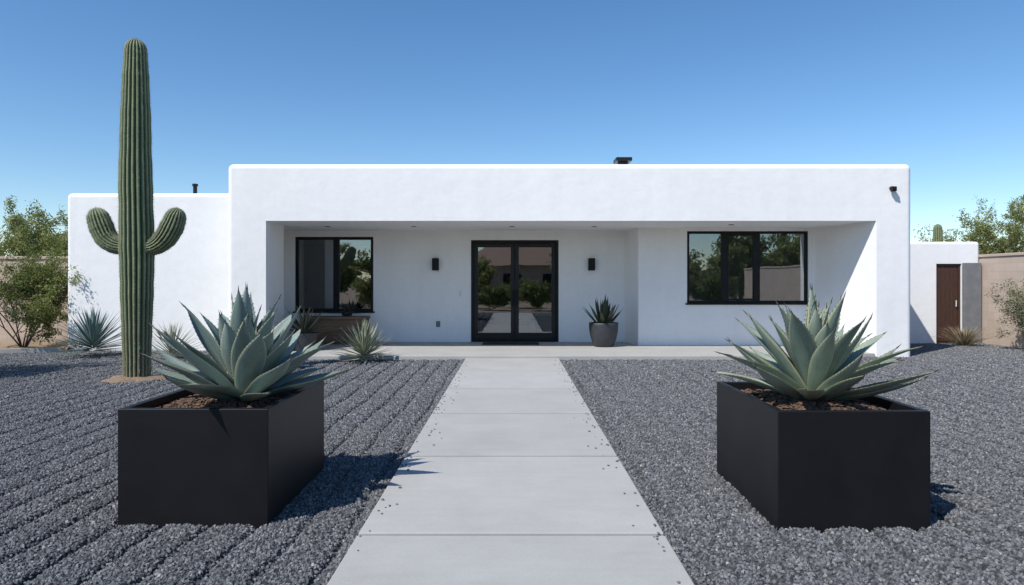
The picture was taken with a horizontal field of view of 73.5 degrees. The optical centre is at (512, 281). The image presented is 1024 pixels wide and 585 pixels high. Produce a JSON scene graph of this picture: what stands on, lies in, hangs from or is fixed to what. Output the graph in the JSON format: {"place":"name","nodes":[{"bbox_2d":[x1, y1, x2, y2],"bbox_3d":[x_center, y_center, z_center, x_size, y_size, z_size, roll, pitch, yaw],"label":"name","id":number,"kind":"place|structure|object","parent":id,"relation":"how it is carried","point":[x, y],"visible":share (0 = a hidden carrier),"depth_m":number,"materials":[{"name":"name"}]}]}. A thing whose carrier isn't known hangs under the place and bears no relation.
{"place":"outdoors","nodes":[
{"label":"outdoors","id":0,"kind":"place"},
{"bbox_2d":[68,193,228,350],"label":"wing walls","id":1,"kind":"structure","parent":0,"point":[191,269],"depth_m":15.50,"materials":[{"name":"white paint"}]},
{"bbox_2d":[327,358,693,584],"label":"concrete path","id":2,"kind":"structure","parent":0,"point":[506,479],"depth_m":4.70,"materials":[{"name":"grey concrete"}]},
{"bbox_2d":[357,360,679,582],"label":"loose pebbles","id":3,"kind":"object","parent":2,"relation":"on","point":[587,445],"visible":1,"depth_m":5.84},
{"bbox_2d":[0,343,1023,584],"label":"gravel ground","id":4,"kind":"structure","parent":0,"point":[656,420],"depth_m":5.39,"materials":[{"name":"grey gravel"}]},
{"bbox_2d":[53,334,81,347],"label":"grass tuft","id":5,"kind":"object","parent":4,"relation":"on","point":[66,342],"visible":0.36,"depth_m":15.44,"materials":[{"name":"green plant"}]},
{"bbox_2d":[44,304,121,358],"bbox_3d":[-8.782,1.015,14.292,1.792,1.127,1.865,0,0,0],"label":"blue yucca plant","id":6,"kind":"object","parent":4,"relation":"on","point":[90,332],"visible":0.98,"depth_m":14.21,"materials":[{"name":"green plant"}]},
{"bbox_2d":[100,375,165,383],"bbox_3d":[-6.007,1.542,10.967,1.024,0.087,0.952,0,0,0],"label":"sand mound","id":7,"kind":"object","parent":4,"relation":"on","point":[116,378],"visible":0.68,"depth_m":10.71,"materials":[{"name":"beige sand"}]},
{"bbox_2d":[85,38,186,376],"bbox_3d":[-6.014,-1.146,10.997,1.612,5.555,0.585,0,0,0],"label":"saguaro cactus","id":8,"kind":"object","parent":4,"relation":"on","point":[136,242],"visible":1,"depth_m":10.84,"materials":[{"name":"green plant"}]},
{"bbox_2d":[152,320,208,356],"bbox_3d":[-6.922,1.141,13.921,1.525,0.760,1.572,0,0,0],"label":"desert spoon plant","id":9,"kind":"object","parent":4,"relation":"on","point":[170,349],"visible":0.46,"depth_m":13.87,"materials":[{"name":"green plant"}]},
{"bbox_2d":[118,380,323,528],"bbox_3d":[-2.047,1.221,5.038,0.965,0.818,1.303,0,0,0],"label":"black metal planter","id":10,"kind":"object","parent":4,"relation":"on","point":[185,456],"visible":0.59,"depth_m":4.39,"materials":[{"name":"metal"}]},
{"bbox_2d":[139,284,356,401],"bbox_3d":[-1.990,0.434,5.016,1.494,0.879,1.453,0,0,37],"label":"agave plant","id":11,"kind":"object","parent":10,"relation":"on","point":[250,361],"visible":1,"depth_m":4.83,"materials":[{"name":"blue plant"}]},
{"bbox_2d":[332,320,398,362],"bbox_3d":[-2.877,1.130,13.322,1.353,0.869,1.398,0,0,-22],"label":"variegated agave","id":12,"kind":"object","parent":4,"relation":"on","point":[363,344],"visible":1,"depth_m":13.21,"materials":[{"name":"green plant"}]},
{"bbox_2d":[291,342,874,360],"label":"porch slab","id":13,"kind":"structure","parent":4,"relation":"on","point":[445,351],"depth_m":14.56,"materials":[{"name":"concrete"}]},
{"bbox_2d":[277,304,334,350],"bbox_3d":[-4.492,0.970,14.844,1.526,1.020,1.352,0,0,0],"label":"potted dark agave","id":14,"kind":"object","parent":13,"relation":"on","point":[306,338],"visible":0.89,"depth_m":14.64,"materials":[{"name":"ceramic"}]},
{"bbox_2d":[302,316,369,341],"bbox_3d":[-4.200,1.150,16.360,1.500,0.660,0.520,0,0,0],"label":"wooden bench","id":15,"kind":"object","parent":13,"relation":"on","point":[344,323],"visible":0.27,"depth_m":16.14,"materials":[{"name":"brown wood"}]},
{"bbox_2d":[340,303,356,315],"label":"tabletop succulent","id":16,"kind":"object","parent":15,"relation":"on","point":[347,310],"visible":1,"depth_m":16.27,"materials":[{"name":"green plant"}]},
{"bbox_2d":[482,342,538,344],"bbox_3d":[-0.050,1.468,16.350,1.340,0.021,0.500,0,0,0],"label":"door mat","id":17,"kind":"object","parent":13,"relation":"on","point":[510,343],"depth_m":16.21,"materials":[{"name":"black rubber"}]},
{"bbox_2d":[582,294,622,346],"bbox_3d":[2.055,0.878,15.650,0.964,1.203,1.052,0,0,0],"label":"potted snake plant","id":18,"kind":"object","parent":13,"relation":"on","point":[603,329],"visible":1,"depth_m":15.48,"materials":[{"name":"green plant"}]},
{"bbox_2d":[717,382,929,532],"bbox_3d":[2.158,1.222,4.980,0.967,0.816,1.300,0,0,0],"label":"black metal planter","id":19,"kind":"object","parent":4,"relation":"on","point":[787,461],"visible":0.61,"depth_m":4.33,"materials":[{"name":"metal"}]},
{"bbox_2d":[710,285,939,401],"bbox_3d":[2.184,0.438,5.016,1.512,0.867,1.488,0,0,0],"label":"agave plant","id":20,"kind":"object","parent":19,"relation":"on","point":[825,356],"visible":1,"depth_m":4.77,"materials":[{"name":"green plant"}]},
{"bbox_2d":[931,326,999,345],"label":"grass tuft","id":21,"kind":"object","parent":4,"relation":"on","point":[963,337],"visible":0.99,"depth_m":16.61,"materials":[{"name":"plant"}]},
{"bbox_2d":[984,278,1023,349],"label":"brittle bush","id":22,"kind":"object","parent":4,"relation":"on","point":[1018,313],"visible":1,"depth_m":15.37,"materials":[{"name":"green plant"}]},
{"bbox_2d":[0,0,1023,255],"label":"sky","id":23,"kind":"structure","parent":0,"point":[935,88],"materials":[{"name":"blue"}]},
{"label":"desert ground","id":24,"kind":"structure","parent":0,"visible":0},
{"bbox_2d":[0,195,33,255],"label":"palo verde tree","id":25,"kind":"object","parent":24,"relation":"on","point":[9,203],"visible":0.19,"depth_m":23.32,"materials":[{"name":"green plant"}]},
{"bbox_2d":[0,347,64,352],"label":"bed kerb","id":26,"kind":"structure","parent":24,"relation":"on","point":[36,350],"depth_m":15.03,"materials":[{"name":"concrete"}]},
{"bbox_2d":[0,339,67,350],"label":"dirt bed","id":27,"kind":"object","parent":26,"relation":"on","point":[9,344],"visible":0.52,"depth_m":16.42,"materials":[{"name":"beige soil"}]},
{"bbox_2d":[0,217,84,346],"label":"creosote bush","id":28,"kind":"object","parent":27,"relation":"on","point":[27,285],"visible":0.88,"depth_m":15.59,"materials":[{"name":"green plant"}]},
{"bbox_2d":[0,199,67,255],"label":"palo verde tree","id":29,"kind":"object","parent":24,"relation":"on","point":[36,232],"visible":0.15,"depth_m":21.46,"materials":[{"name":"green plant"}]},
{"bbox_2d":[0,259,67,340],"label":"wall","id":30,"kind":"structure","parent":24,"relation":"on","point":[4,335],"depth_m":17.50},
{"bbox_2d":[0,256,67,258],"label":"cap","id":31,"kind":"object","parent":30,"relation":"on","point":[4,257],"depth_m":17.46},
{"bbox_2d":[229,164,909,356],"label":"walls","id":32,"kind":"structure","parent":24,"relation":"on","point":[853,220],"depth_m":14.27,"materials":[{"name":"white paint"}]},
{"bbox_2d":[295,237,372,239],"bbox_3d":[-4.405,-1.075,16.975,1.930,0.070,0.090,0,0,0],"label":"window frame","id":33,"kind":"structure","parent":32,"relation":"attached to","point":[333,238],"depth_m":16.93,"materials":[{"name":"black metal"}]},
{"bbox_2d":[295,308,372,310],"bbox_3d":[-4.405,0.695,16.975,1.930,0.070,0.090,0,0,0],"label":"frame bottom","id":34,"kind":"object","parent":32,"relation":"on","point":[332,309],"visible":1,"depth_m":16.93,"materials":[{"name":"black metal"}]},
{"bbox_2d":[295,240,298,308],"bbox_3d":[-5.335,-0.190,16.975,0.070,1.700,0.086,0,0,0],"label":"frame","id":35,"kind":"object","parent":34,"relation":"on","point":[297,273],"visible":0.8,"depth_m":16.93,"materials":[{"name":"black metal"}]},
{"bbox_2d":[333,240,339,308],"bbox_3d":[-4.366,-0.190,16.968,0.132,1.698,0.100,0,0,0],"label":"mullion","id":36,"kind":"object","parent":34,"relation":"on","point":[336,274],"visible":1,"depth_m":16.92},
{"bbox_2d":[371,240,372,308],"bbox_3d":[-3.475,-0.190,16.975,0.070,1.700,0.086,0,0,0],"label":"frame","id":37,"kind":"object","parent":34,"relation":"on","point":[371,274],"visible":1,"depth_m":16.93,"materials":[{"name":"black metal"}]},
{"bbox_2d":[293,311,374,312],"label":"sill","id":38,"kind":"structure","parent":32,"relation":"attached to","point":[336,311],"depth_m":16.86,"materials":[{"name":"black metal"}]},
{"bbox_2d":[432,258,438,270],"bbox_3d":[-1.897,-0.426,16.829,0.160,0.308,0.139,0,0,0],"label":"wall sconce","id":39,"kind":"object","parent":32,"relation":"attached to","point":[435,264],"depth_m":16.76,"materials":[{"name":"black plastic"}]},
{"bbox_2d":[350,245,550,323],"bbox_3d":[1.150,0.085,23.740,13.480,2.730,0.280,0,0,0],"label":"interior back lining","id":40,"kind":"object","parent":32,"relation":"attached to","point":[494,276],"visible":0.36,"depth_m":23.60,"materials":[{"name":"glass"}]},
{"bbox_2d":[471,240,473,341],"bbox_3d":[-0.995,0.225,16.995,0.070,2.510,0.150,0,0,0],"label":"jamb","id":41,"kind":"object","parent":32,"relation":"attached to","point":[472,290],"visible":1,"depth_m":16.92,"materials":[{"name":"black metal"}]},
{"bbox_2d":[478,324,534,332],"bbox_3d":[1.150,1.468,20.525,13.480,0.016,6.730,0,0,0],"label":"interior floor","id":42,"kind":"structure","parent":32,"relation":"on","point":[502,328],"depth_m":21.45,"materials":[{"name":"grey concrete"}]},
{"bbox_2d":[474,240,555,242],"bbox_3d":[0.050,-0.995,16.995,2.018,0.070,0.150,0,0,0],"label":"head","id":43,"kind":"object","parent":32,"relation":"attached to","point":[514,241],"visible":1,"depth_m":16.92},
{"bbox_2d":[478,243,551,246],"bbox_3d":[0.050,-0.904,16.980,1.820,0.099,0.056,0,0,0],"label":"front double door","id":44,"kind":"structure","parent":43,"relation":"attached to","point":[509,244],"depth_m":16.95,"materials":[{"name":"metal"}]},
{"bbox_2d":[474,340,555,341],"bbox_3d":[0.050,1.460,16.995,2.018,0.040,0.150,0,0,0],"label":"threshold","id":45,"kind":"object","parent":32,"relation":"on","point":[514,340],"visible":1,"depth_m":16.92,"materials":[{"name":"black metal"}]},
{"bbox_2d":[474,243,477,339],"bbox_3d":[-0.907,0.240,16.980,0.095,2.390,0.060,0,0,0],"label":"stile","id":46,"kind":"object","parent":45,"relation":"on","point":[475,291],"visible":1,"depth_m":16.95,"materials":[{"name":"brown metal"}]},
{"bbox_2d":[478,333,510,339],"bbox_3d":[-0.455,1.347,16.980,0.811,0.174,0.056,0,0,0],"label":"door bottom rail","id":47,"kind":"object","parent":45,"relation":"on","point":[494,336],"visible":1,"depth_m":16.95,"materials":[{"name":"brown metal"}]},
{"bbox_2d":[511,243,514,339],"bbox_3d":[-0.002,0.240,16.980,0.095,2.390,0.060,0,0,0],"label":"stile","id":48,"kind":"object","parent":45,"relation":"on","point":[512,288],"visible":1,"depth_m":16.95,"materials":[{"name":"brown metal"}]},
{"bbox_2d":[515,243,518,339],"bbox_3d":[0.102,0.240,16.980,0.095,2.390,0.060,0,0,0],"label":"stile","id":49,"kind":"object","parent":45,"relation":"on","point":[516,288],"visible":1,"depth_m":16.95,"materials":[{"name":"brown metal"}]},
{"bbox_2d":[519,333,551,339],"bbox_3d":[0.554,1.347,16.980,0.811,0.174,0.056,0,0,0],"label":"door bottom rail","id":50,"kind":"object","parent":45,"relation":"on","point":[535,336],"visible":1,"depth_m":16.95,"materials":[{"name":"brown metal"}]},
{"bbox_2d":[551,243,554,339],"bbox_3d":[1.008,0.240,16.980,0.095,2.390,0.060,0,0,0],"label":"stile","id":51,"kind":"object","parent":45,"relation":"on","point":[553,290],"visible":1,"depth_m":16.95,"materials":[{"name":"brown metal"}]},
{"bbox_2d":[555,240,558,341],"bbox_3d":[1.095,0.225,16.995,0.070,2.510,0.150,0,0,0],"label":"jamb","id":52,"kind":"object","parent":32,"relation":"attached to","point":[557,291],"visible":1,"depth_m":16.92,"materials":[{"name":"black metal"}]},
{"bbox_2d":[588,258,594,270],"bbox_3d":[1.934,-0.426,16.829,0.160,0.308,0.139,0,0,0],"label":"wall sconce","id":53,"kind":"object","parent":32,"relation":"attached to","point":[591,264],"depth_m":16.76,"materials":[{"name":"black plastic"}]},
{"bbox_2d":[613,157,631,163],"bbox_3d":[2.734,-2.708,17.050,0.390,0.705,0.500,0,0,0],"label":"roof vent","id":54,"kind":"object","parent":32,"relation":"on","point":[622,160],"visible":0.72,"depth_m":16.80,"materials":[{"name":"brown metal"}]},
{"bbox_2d":[689,234,803,300],"bbox_3d":[5.550,-0.315,16.455,3.100,1.930,0.010,0,0,0],"label":"window glass","id":55,"kind":"object","parent":32,"relation":"attached to","point":[781,267],"visible":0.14,"depth_m":16.45,"materials":[{"name":"glass"}]},
{"bbox_2d":[685,303,807,304],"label":"sill","id":56,"kind":"structure","parent":32,"relation":"attached to","point":[745,303],"depth_m":15.96,"materials":[{"name":"black metal"}]},
{"bbox_2d":[687,231,807,233],"bbox_3d":[5.485,-1.155,16.075,2.830,0.060,0.090,0,0,0],"label":"window frame","id":57,"kind":"structure","parent":32,"relation":"attached to","point":[747,232],"depth_m":16.03,"materials":[{"name":"black metal"}]},
{"bbox_2d":[687,301,807,302],"bbox_3d":[5.485,0.470,16.075,2.830,0.060,0.090,0,0,0],"label":"frame bottom","id":58,"kind":"object","parent":32,"relation":"on","point":[747,301],"visible":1,"depth_m":16.03,"materials":[{"name":"black metal"}]},
{"bbox_2d":[687,234,688,300],"bbox_3d":[4.100,-0.343,16.075,0.060,1.565,0.086,0,0,0],"label":"frame","id":59,"kind":"object","parent":58,"relation":"on","point":[687,267],"visible":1,"depth_m":16.03,"materials":[{"name":"black metal"}]},
{"bbox_2d":[721,234,728,300],"bbox_3d":[4.969,-0.343,16.068,0.160,1.563,0.100,0,0,0],"label":"mullion","id":60,"kind":"object","parent":58,"relation":"on","point":[724,267],"visible":1,"depth_m":16.02},
{"bbox_2d":[729,234,753,235],"bbox_3d":[5.342,-1.102,16.047,0.587,0.044,0.045,0,0,0],"label":"sash rail","id":61,"kind":"object","parent":60,"relation":"attached to","point":[741,234],"visible":1,"depth_m":16.02,"materials":[{"name":"black metal"}]},
{"bbox_2d":[729,298,753,299],"bbox_3d":[5.342,0.412,16.047,0.587,0.045,0.045,0,0,0],"label":"sash rail","id":62,"kind":"object","parent":58,"relation":"on","point":[741,299],"visible":1,"depth_m":16.02,"materials":[{"name":"black metal"}]},
{"bbox_2d":[753,234,759,300],"bbox_3d":[5.707,-0.343,16.068,0.142,1.563,0.100,0,0,0],"label":"mullion","id":63,"kind":"object","parent":58,"relation":"on","point":[756,267],"visible":1,"depth_m":16.02},
{"bbox_2d":[804,234,807,300],"bbox_3d":[6.870,-0.343,16.075,0.060,1.565,0.086,0,0,0],"label":"frame","id":64,"kind":"object","parent":58,"relation":"on","point":[805,267],"visible":1,"depth_m":16.03,"materials":[{"name":"black metal"}]},
{"bbox_2d":[889,186,896,191],"bbox_3d":[7.842,-1.921,14.123,0.100,0.115,0.155,0,0,0],"label":"security camera","id":65,"kind":"object","parent":32,"relation":"attached to","point":[892,188],"visible":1,"depth_m":14.07,"materials":[{"name":"brown metal"}]},
{"bbox_2d":[933,224,950,241],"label":"saguaro cactus","id":66,"kind":"object","parent":24,"relation":"on","point":[936,227],"visible":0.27,"depth_m":29.87,"materials":[{"name":"green plant"}]},
{"bbox_2d":[910,242,981,343],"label":"garden outbuilding","id":67,"kind":"structure","parent":24,"relation":"on","point":[946,284],"depth_m":17.40,"materials":[{"name":"white paint"}]},
{"bbox_2d":[913,222,1023,252],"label":"creosote bush","id":68,"kind":"object","parent":24,"relation":"on","point":[951,237],"visible":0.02,"depth_m":24.51,"materials":[{"name":"green plant"}]},
{"bbox_2d":[950,194,1023,254],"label":"palo verde tree","id":69,"kind":"object","parent":24,"relation":"on","point":[1011,229],"visible":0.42,"depth_m":22.44,"materials":[{"name":"green plant"}]},
{"bbox_2d":[979,255,1023,347],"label":"wall","id":70,"kind":"structure","parent":24,"relation":"on","point":[998,270],"depth_m":16.72,"materials":[{"name":"beige paint"}]},
{"bbox_2d":[979,252,1023,256],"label":"cap","id":71,"kind":"object","parent":70,"relation":"on","point":[1002,254],"visible":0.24,"depth_m":16.58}
]}

